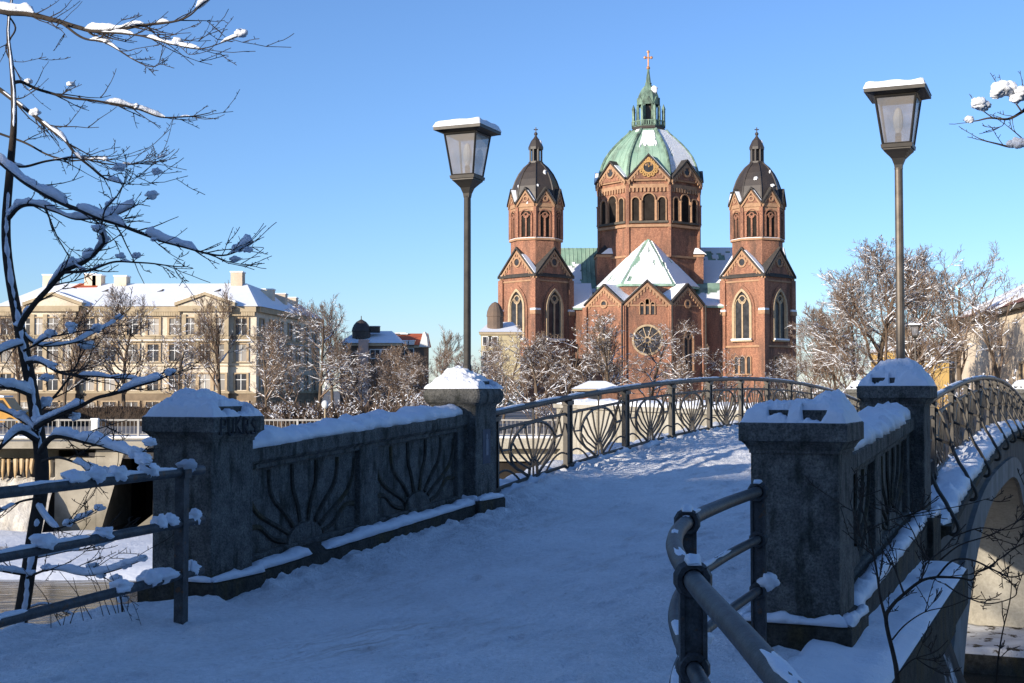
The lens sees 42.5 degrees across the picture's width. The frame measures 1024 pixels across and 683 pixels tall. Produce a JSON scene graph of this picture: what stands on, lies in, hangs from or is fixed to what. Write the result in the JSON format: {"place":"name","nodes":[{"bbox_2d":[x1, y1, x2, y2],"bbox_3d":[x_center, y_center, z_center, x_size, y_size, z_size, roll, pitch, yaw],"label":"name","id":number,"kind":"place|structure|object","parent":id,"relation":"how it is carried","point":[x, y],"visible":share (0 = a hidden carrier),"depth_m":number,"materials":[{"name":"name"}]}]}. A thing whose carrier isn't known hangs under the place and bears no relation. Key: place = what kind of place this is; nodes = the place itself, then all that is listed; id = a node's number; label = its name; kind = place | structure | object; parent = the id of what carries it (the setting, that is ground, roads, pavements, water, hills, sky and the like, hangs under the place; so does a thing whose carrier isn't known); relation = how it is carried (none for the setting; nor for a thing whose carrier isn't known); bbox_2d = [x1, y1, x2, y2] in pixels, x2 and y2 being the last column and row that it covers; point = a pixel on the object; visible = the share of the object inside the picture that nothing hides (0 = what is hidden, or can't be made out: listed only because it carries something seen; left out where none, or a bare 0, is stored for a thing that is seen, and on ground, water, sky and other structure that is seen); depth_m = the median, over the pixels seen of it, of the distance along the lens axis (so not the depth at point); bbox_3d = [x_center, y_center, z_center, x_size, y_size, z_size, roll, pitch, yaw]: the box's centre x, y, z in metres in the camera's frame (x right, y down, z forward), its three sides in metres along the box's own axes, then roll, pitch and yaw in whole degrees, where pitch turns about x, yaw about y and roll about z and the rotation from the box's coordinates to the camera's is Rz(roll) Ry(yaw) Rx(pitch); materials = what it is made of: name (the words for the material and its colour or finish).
{"place":"outdoors","nodes":[
{"label":"outdoors","id":0,"kind":"place"},
{"bbox_2d":[0,530,152,580],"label":"gravel bar","id":1,"kind":"object","parent":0,"point":[139,545],"visible":0.09,"depth_m":53.00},
{"bbox_2d":[0,391,845,435],"bbox_3d":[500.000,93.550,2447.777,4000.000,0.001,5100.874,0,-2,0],"label":"snowy promenade","id":2,"kind":"structure","parent":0,"point":[130,429],"depth_m":89.89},
{"bbox_2d":[0,395,28,427],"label":"parked van","id":3,"kind":"object","parent":2,"relation":"on","point":[10,403],"visible":0.45,"depth_m":87.02,"materials":[{"name":"orange paint"}]},
{"bbox_2d":[0,306,40,404],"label":"bare tree","id":4,"kind":"object","parent":2,"relation":"on","point":[17,365],"visible":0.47,"depth_m":121.08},
{"bbox_2d":[42,302,117,405],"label":"bare tree","id":5,"kind":"object","parent":2,"relation":"on","point":[70,318],"visible":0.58,"depth_m":118.86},
{"bbox_2d":[77,284,159,406],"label":"bare tree","id":6,"kind":"object","parent":2,"relation":"on","point":[116,296],"visible":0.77,"depth_m":127.38,"materials":[{"name":"plant"}]},
{"bbox_2d":[0,271,323,408],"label":"apartment building","id":7,"kind":"structure","parent":2,"relation":"on","point":[259,307],"depth_m":174.99,"materials":[{"name":"beige paint"}]},
{"bbox_2d":[0,340,14,362],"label":"window","id":8,"kind":"structure","parent":7,"relation":"in","point":[3,357],"depth_m":174.99,"materials":[{"name":"grey glass"}]},
{"bbox_2d":[32,317,42,335],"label":"window","id":9,"kind":"structure","parent":7,"relation":"in","point":[38,320],"depth_m":174.23,"materials":[{"name":"beige glass"}]},
{"bbox_2d":[35,373,44,391],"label":"window","id":10,"kind":"structure","parent":7,"relation":"in","point":[40,383],"depth_m":173.97,"materials":[{"name":"beige glass"}]},
{"bbox_2d":[47,339,57,362],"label":"window","id":11,"kind":"structure","parent":7,"relation":"in","point":[51,349],"depth_m":174.10,"materials":[{"name":"grey glass"}]},
{"bbox_2d":[47,317,58,334],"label":"window","id":12,"kind":"structure","parent":7,"relation":"in","point":[50,320],"depth_m":174.27,"materials":[{"name":"grey glass"}]},
{"bbox_2d":[45,373,60,391],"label":"window","id":13,"kind":"structure","parent":7,"relation":"in","point":[55,384],"depth_m":173.95,"materials":[{"name":"beige glass"}]},
{"bbox_2d":[60,374,75,391],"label":"window","id":14,"kind":"structure","parent":7,"relation":"in","point":[62,379],"depth_m":173.93,"materials":[{"name":"beige stone"}]},
{"bbox_2d":[79,377,97,391],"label":"window","id":15,"kind":"structure","parent":7,"relation":"in","point":[87,386],"depth_m":174.82,"materials":[{"name":"beige stone"}]},
{"bbox_2d":[100,373,117,391],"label":"window","id":16,"kind":"structure","parent":7,"relation":"in","point":[105,386],"depth_m":174.87,"materials":[{"name":"beige glass"}]},
{"bbox_2d":[122,340,141,362],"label":"window","id":17,"kind":"structure","parent":7,"relation":"in","point":[137,347],"depth_m":174.95,"materials":[{"name":"beige glass"}]},
{"bbox_2d":[125,317,140,335],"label":"window","id":18,"kind":"structure","parent":7,"relation":"in","point":[134,320],"depth_m":175.12,"materials":[{"name":"glass"}]},
{"bbox_2d":[143,373,161,391],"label":"window","id":19,"kind":"structure","parent":7,"relation":"in","point":[153,387],"depth_m":174.82,"materials":[{"name":"beige stone"}]},
{"bbox_2d":[144,317,161,335],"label":"window","id":20,"kind":"structure","parent":7,"relation":"in","point":[157,325],"depth_m":175.12,"materials":[{"name":"glass"}]},
{"bbox_2d":[143,340,162,362],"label":"window","id":21,"kind":"structure","parent":7,"relation":"in","point":[149,345],"depth_m":174.95,"materials":[{"name":"glass"}]},
{"bbox_2d":[165,340,178,362],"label":"window","id":22,"kind":"structure","parent":7,"relation":"in","point":[171,357],"depth_m":174.99,"materials":[{"name":"glass"}]},
{"bbox_2d":[166,317,179,335],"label":"window","id":23,"kind":"structure","parent":7,"relation":"in","point":[170,320],"depth_m":175.12,"materials":[{"name":"glass"}]},
{"bbox_2d":[183,317,193,335],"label":"window","id":24,"kind":"structure","parent":7,"relation":"in","point":[188,319],"depth_m":174.23,"materials":[{"name":"glass"}]},
{"bbox_2d":[182,373,197,389],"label":"window","id":25,"kind":"structure","parent":7,"relation":"in","point":[196,379],"depth_m":173.93,"materials":[{"name":"beige stone"}]},
{"bbox_2d":[198,373,211,390],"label":"window","id":26,"kind":"structure","parent":7,"relation":"in","point":[208,384],"depth_m":173.97,"materials":[{"name":"glass"}]},
{"bbox_2d":[211,373,227,391],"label":"window","id":27,"kind":"structure","parent":7,"relation":"in","point":[223,376],"depth_m":173.93,"materials":[{"name":"beige stone"}]},
{"bbox_2d":[232,373,249,391],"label":"window","id":28,"kind":"structure","parent":7,"relation":"in","point":[240,380],"depth_m":174.87,"materials":[{"name":"beige stone"}]},
{"bbox_2d":[233,317,249,335],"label":"window","id":29,"kind":"structure","parent":7,"relation":"in","point":[246,325],"depth_m":175.12,"materials":[{"name":"glass"}]},
{"bbox_2d":[232,340,250,362],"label":"window","id":30,"kind":"structure","parent":7,"relation":"in","point":[244,356],"depth_m":174.99,"materials":[{"name":"glass"}]},
{"bbox_2d":[287,323,293,340],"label":"window","id":31,"kind":"structure","parent":7,"relation":"in","point":[289,325],"depth_m":190.37,"materials":[{"name":"glass"}]},
{"bbox_2d":[135,315,212,394],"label":"bare tree","id":32,"kind":"object","parent":2,"relation":"on","point":[191,357],"visible":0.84,"depth_m":112.69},
{"bbox_2d":[184,282,252,394],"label":"bare tree","id":33,"kind":"object","parent":2,"relation":"on","point":[216,341],"visible":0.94,"depth_m":119.83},
{"bbox_2d":[42,401,414,425],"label":"hedge","id":34,"kind":"object","parent":2,"relation":"on","point":[116,411],"visible":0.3,"depth_m":91.34,"materials":[{"name":"plant"}]},
{"bbox_2d":[245,318,302,406],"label":"bare tree","id":35,"kind":"object","parent":2,"relation":"on","point":[272,338],"visible":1,"depth_m":104.85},
{"bbox_2d":[0,436,559,478],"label":"quay wall","id":36,"kind":"structure","parent":2,"relation":"on","point":[504,464],"depth_m":67.75,"materials":[{"name":"concrete"}]},
{"bbox_2d":[90,418,98,431],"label":"utility box","id":37,"kind":"object","parent":36,"relation":"on","point":[94,423],"visible":0.74,"depth_m":67.09,"materials":[{"name":"white paint"}]},
{"bbox_2d":[0,419,557,435],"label":"promenade railing","id":38,"kind":"object","parent":36,"relation":"on","point":[58,422],"visible":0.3,"depth_m":67.56,"materials":[{"name":"metal"}]},
{"bbox_2d":[253,326,312,405],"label":"bare tree","id":39,"kind":"object","parent":2,"relation":"on","point":[298,376],"visible":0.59,"depth_m":109.17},
{"bbox_2d":[251,397,319,425],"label":"bush","id":40,"kind":"object","parent":2,"relation":"on","point":[277,415],"visible":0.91,"depth_m":89.96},
{"bbox_2d":[300,294,347,407],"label":"bare tree","id":41,"kind":"object","parent":2,"relation":"on","point":[324,314],"visible":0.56,"depth_m":168.99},
{"bbox_2d":[278,298,373,407],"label":"bare tree","id":42,"kind":"object","parent":2,"relation":"on","point":[337,366],"visible":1,"depth_m":98.98,"materials":[{"name":"plant"}]},
{"bbox_2d":[303,395,382,421],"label":"bush","id":43,"kind":"object","parent":2,"relation":"on","point":[350,409],"visible":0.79,"depth_m":89.89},
{"bbox_2d":[324,340,369,403],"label":"bare tree","id":44,"kind":"object","parent":2,"relation":"on","point":[350,351],"visible":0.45,"depth_m":128.59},
{"bbox_2d":[338,356,384,405],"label":"bare tree","id":45,"kind":"object","parent":2,"relation":"on","point":[360,385],"visible":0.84,"depth_m":108.47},
{"bbox_2d":[340,316,405,405],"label":"corner house","id":46,"kind":"structure","parent":2,"relation":"on","point":[372,339],"depth_m":205.04,"materials":[{"name":"brown paint"}]},
{"bbox_2d":[366,348,392,407],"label":"bare tree","id":47,"kind":"object","parent":2,"relation":"on","point":[376,375],"visible":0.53,"depth_m":131.80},
{"bbox_2d":[374,342,417,406],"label":"bare tree","id":48,"kind":"object","parent":2,"relation":"on","point":[391,353],"visible":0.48,"depth_m":125.54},
{"bbox_2d":[377,351,420,408],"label":"bare tree","id":49,"kind":"object","parent":2,"relation":"on","point":[386,377],"visible":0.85,"depth_m":117.03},
{"bbox_2d":[371,387,429,411],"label":"bush","id":50,"kind":"object","parent":2,"relation":"on","point":[414,400],"visible":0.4,"depth_m":87.88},
{"bbox_2d":[378,363,429,406],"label":"bare tree","id":51,"kind":"object","parent":2,"relation":"on","point":[411,378],"visible":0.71,"depth_m":98.20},
{"bbox_2d":[395,331,430,405],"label":"town house","id":52,"kind":"structure","parent":2,"relation":"on","point":[420,344],"depth_m":212.09,"materials":[{"name":"brown paint"}]},
{"bbox_2d":[393,351,432,400],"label":"bare tree","id":53,"kind":"object","parent":2,"relation":"on","point":[420,381],"visible":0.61,"depth_m":119.67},
{"bbox_2d":[430,325,463,377],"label":"bare tree","id":54,"kind":"object","parent":2,"relation":"on","point":[446,346],"visible":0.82,"depth_m":160.37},
{"bbox_2d":[438,347,479,371],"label":"bare tree","id":55,"kind":"object","parent":2,"relation":"on","point":[455,360],"visible":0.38,"depth_m":130.90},
{"bbox_2d":[458,352,504,374],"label":"bare tree","id":56,"kind":"object","parent":2,"relation":"on","point":[484,366],"visible":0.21,"depth_m":112.50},
{"bbox_2d":[478,336,511,386],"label":"bare tree","id":57,"kind":"object","parent":2,"relation":"on","point":[498,372],"visible":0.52,"depth_m":124.64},
{"bbox_2d":[479,302,521,405],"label":"yellow house","id":58,"kind":"structure","parent":2,"relation":"on","point":[496,326],"depth_m":215.14,"materials":[{"name":"paint"}]},
{"bbox_2d":[475,324,541,423],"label":"bare tree","id":59,"kind":"object","parent":2,"relation":"on","point":[510,394],"visible":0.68,"depth_m":98.71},
{"bbox_2d":[508,388,564,425],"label":"bush","id":60,"kind":"object","parent":2,"relation":"on","point":[544,409],"visible":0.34,"depth_m":89.96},
{"bbox_2d":[504,330,575,425],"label":"bare tree","id":61,"kind":"object","parent":2,"relation":"on","point":[542,346],"visible":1,"depth_m":92.20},
{"bbox_2d":[537,316,606,395],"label":"bare tree","id":62,"kind":"object","parent":2,"relation":"on","point":[564,359],"visible":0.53,"depth_m":104.82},
{"bbox_2d":[571,381,616,399],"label":"kiosk","id":63,"kind":"object","parent":2,"relation":"on","point":[589,386],"visible":0.34,"depth_m":78.93,"materials":[{"name":"red brick"}]},
{"bbox_2d":[564,309,639,384],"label":"bare tree","id":64,"kind":"object","parent":2,"relation":"on","point":[606,342],"visible":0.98,"depth_m":100.39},
{"bbox_2d":[497,50,796,403],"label":"church","id":65,"kind":"structure","parent":2,"relation":"on","point":[646,264],"depth_m":238.46,"materials":[{"name":"red brick"}]},
{"bbox_2d":[609,318,701,399],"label":"bare tree","id":66,"kind":"object","parent":2,"relation":"on","point":[657,369],"visible":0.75,"depth_m":104.42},
{"bbox_2d":[656,333,718,401],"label":"bare tree","id":67,"kind":"object","parent":2,"relation":"on","point":[674,368],"visible":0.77,"depth_m":100.49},
{"bbox_2d":[688,346,756,401],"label":"bare tree","id":68,"kind":"object","parent":2,"relation":"on","point":[725,365],"visible":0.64,"depth_m":107.45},
{"bbox_2d":[753,359,796,400],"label":"bare tree","id":69,"kind":"object","parent":2,"relation":"on","point":[773,384],"visible":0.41,"depth_m":110.72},
{"bbox_2d":[774,352,822,399],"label":"bare tree","id":70,"kind":"object","parent":2,"relation":"on","point":[793,370],"visible":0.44,"depth_m":89.40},
{"bbox_2d":[771,374,843,399],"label":"bush","id":71,"kind":"object","parent":2,"relation":"on","point":[794,388],"visible":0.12,"depth_m":74.44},
{"bbox_2d":[788,317,837,383],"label":"bare tree","id":72,"kind":"object","parent":2,"relation":"on","point":[801,337],"visible":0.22,"depth_m":151.17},
{"bbox_2d":[780,302,853,389],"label":"bare tree","id":73,"kind":"object","parent":2,"relation":"on","point":[822,369],"visible":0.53,"depth_m":95.39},
{"bbox_2d":[802,269,878,386],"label":"bare tree","id":74,"kind":"object","parent":2,"relation":"on","point":[839,285],"visible":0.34,"depth_m":100.29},
{"bbox_2d":[814,347,877,394],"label":"bare tree","id":75,"kind":"object","parent":2,"relation":"on","point":[848,370],"visible":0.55,"depth_m":65.81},
{"bbox_2d":[784,234,970,385],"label":"bare tree","id":76,"kind":"object","parent":2,"relation":"on","point":[910,296],"visible":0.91,"depth_m":77.23,"materials":[{"name":"plant"}]},
{"bbox_2d":[870,338,948,409],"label":"yellow villa","id":77,"kind":"object","parent":2,"relation":"on","point":[945,380],"visible":0.07,"depth_m":134.97,"materials":[{"name":"paint"}]},
{"bbox_2d":[908,323,921,360],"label":"street lamp","id":78,"kind":"object","parent":2,"relation":"on","point":[915,327],"visible":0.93,"depth_m":65.94,"materials":[{"name":"metal"}]},
{"bbox_2d":[865,266,970,380],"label":"bare tree","id":79,"kind":"object","parent":2,"relation":"on","point":[878,323],"visible":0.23,"depth_m":90.61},
{"bbox_2d":[856,243,989,372],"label":"bare tree","id":80,"kind":"object","parent":2,"relation":"on","point":[921,258],"visible":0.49,"depth_m":87.92,"materials":[{"name":"plant"}]},
{"bbox_2d":[880,241,1019,392],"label":"bare tree","id":81,"kind":"object","parent":2,"relation":"on","point":[959,367],"visible":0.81,"depth_m":77.12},
{"bbox_2d":[925,364,990,408],"bbox_3d":[19.874,2.759,59.740,4.610,3.854,4.309,-1,-2,25],"label":"bush","id":82,"kind":"object","parent":2,"relation":"on","point":[940,402],"visible":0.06,"depth_m":60.12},
{"bbox_2d":[943,273,1023,385],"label":"bare tree","id":83,"kind":"object","parent":2,"relation":"on","point":[991,347],"visible":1,"depth_m":72.05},
{"bbox_2d":[946,284,1023,397],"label":"pale house","id":84,"kind":"structure","parent":2,"relation":"on","point":[974,366],"depth_m":93.19,"materials":[{"name":"paint"}]},
{"bbox_2d":[1018,361,1023,379],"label":"window","id":85,"kind":"structure","parent":84,"relation":"in","point":[1020,364],"depth_m":86.44,"materials":[{"name":"beige stone"}]},
{"bbox_2d":[0,426,980,682],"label":"snowy path","id":86,"kind":"structure","parent":0,"point":[560,578],"depth_m":9.57,"materials":[{"name":"snow"}]},
{"bbox_2d":[23,562,128,625],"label":"dry weeds","id":87,"kind":"object","parent":86,"relation":"on","point":[122,607],"visible":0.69,"depth_m":8.69,"materials":[{"name":"brown plant"}]},
{"bbox_2d":[0,459,205,627],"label":"pipe railing","id":88,"kind":"object","parent":86,"relation":"on","point":[181,520],"visible":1,"depth_m":8.28,"materials":[{"name":"metal"}]},
{"bbox_2d":[0,0,293,623],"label":"young tree","id":89,"kind":"object","parent":86,"relation":"on","point":[35,421],"visible":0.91,"depth_m":9.17,"materials":[{"name":"brown plant"}]},
{"bbox_2d":[137,387,265,601],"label":"stone pillar","id":90,"kind":"structure","parent":86,"relation":"on","point":[215,434],"depth_m":10.10,"materials":[{"name":"stone"}]},
{"bbox_2d":[423,365,504,513],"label":"stone pillar","id":91,"kind":"structure","parent":86,"relation":"on","point":[476,398],"depth_m":14.41,"materials":[{"name":"stone"}]},
{"bbox_2d":[433,117,500,370],"bbox_3d":[-0.499,-0.903,14.732,0.580,3.130,0.580,-1,-2,23],"label":"street lamp","id":92,"kind":"object","parent":91,"relation":"on","point":[467,142],"visible":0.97,"depth_m":14.66,"materials":[{"name":"metal"}]},
{"bbox_2d":[666,479,804,682],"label":"pipe railing","id":93,"kind":"object","parent":86,"relation":"on","point":[697,598],"visible":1,"depth_m":4.18,"materials":[{"name":"metal"}]},
{"bbox_2d":[846,380,864,411],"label":"stone pillar","id":94,"kind":"structure","parent":86,"relation":"on","point":[851,389],"depth_m":40.12,"materials":[{"name":"concrete"}]},
{"bbox_2d":[857,357,940,560],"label":"stone pillar","id":95,"kind":"structure","parent":86,"relation":"on","point":[909,384],"depth_m":12.51,"materials":[{"name":"stone"}]},
{"bbox_2d":[863,77,931,358],"bbox_3d":[3.784,-0.974,12.873,0.580,3.133,0.580,-1,-2,23],"label":"street lamp","id":96,"kind":"object","parent":95,"relation":"on","point":[897,102],"visible":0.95,"depth_m":12.80,"materials":[{"name":"grey metal"}]},
{"bbox_2d":[1011,380,1023,410],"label":"stone pillar","id":97,"kind":"structure","parent":86,"relation":"on","point":[1018,385],"depth_m":38.25,"materials":[{"name":"concrete"}]},
{"bbox_2d":[0,450,1023,682],"bbox_3d":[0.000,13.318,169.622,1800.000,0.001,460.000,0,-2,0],"label":"river water","id":98,"kind":"structure","parent":0,"point":[53,591],"depth_m":45.05,"materials":[{"name":"brown liquid"}]},
{"bbox_2d":[0,439,153,531],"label":"river weir","id":99,"kind":"object","parent":98,"relation":"in","point":[134,501],"visible":0.4,"depth_m":64.81,"materials":[{"name":"concrete"}]},
{"bbox_2d":[553,398,757,459],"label":"embankment wall","id":100,"kind":"structure","parent":98,"relation":"in","point":[582,403],"depth_m":58.89,"materials":[{"name":"concrete"}]},
{"bbox_2d":[0,0,1023,390],"label":"sky","id":101,"kind":"structure","parent":0,"point":[329,138],"materials":[{"name":"blue"}]},
{"bbox_2d":[929,642,965,682],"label":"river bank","id":102,"kind":"structure","parent":0,"point":[950,658],"depth_m":12.61,"materials":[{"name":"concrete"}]},
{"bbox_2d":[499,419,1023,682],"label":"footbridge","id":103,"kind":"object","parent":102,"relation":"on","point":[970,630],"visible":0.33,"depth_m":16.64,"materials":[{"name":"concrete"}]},
{"bbox_2d":[252,404,474,578],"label":"parapet wall","id":104,"kind":"structure","parent":103,"relation":"on","point":[325,490],"depth_m":12.15,"materials":[{"name":"stone"}]},
{"bbox_2d":[496,376,858,493],"bbox_3d":[4.867,1.629,27.564,0.627,1.784,27.400,-1,-2,23],"label":"iron railing","id":105,"kind":"object","parent":103,"relation":"on","point":[566,412],"visible":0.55,"depth_m":19.75,"materials":[{"name":"metal"}]},
{"bbox_2d":[738,389,868,650],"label":"stone pillar","id":106,"kind":"structure","parent":103,"relation":"on","point":[790,445],"depth_m":8.19,"materials":[{"name":"stone"}]},
{"bbox_2d":[853,401,927,614],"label":"parapet wall","id":107,"kind":"structure","parent":103,"relation":"on","point":[881,451],"depth_m":10.68,"materials":[{"name":"stone"}]},
{"bbox_2d":[930,375,1023,536],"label":"iron railing","id":108,"kind":"object","parent":103,"relation":"on","point":[959,422],"visible":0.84,"depth_m":19.36,"materials":[{"name":"metal"}]},
{"bbox_2d":[805,467,1023,682],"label":"leafless shrub","id":109,"kind":"object","parent":102,"relation":"on","point":[886,623],"visible":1,"depth_m":6.90,"materials":[{"name":"brown plant"}]},
{"bbox_2d":[957,72,1023,148],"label":"bare tree","id":110,"kind":"object","parent":102,"relation":"on","point":[1012,90],"visible":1,"depth_m":9.05,"materials":[{"name":"brown plant"}]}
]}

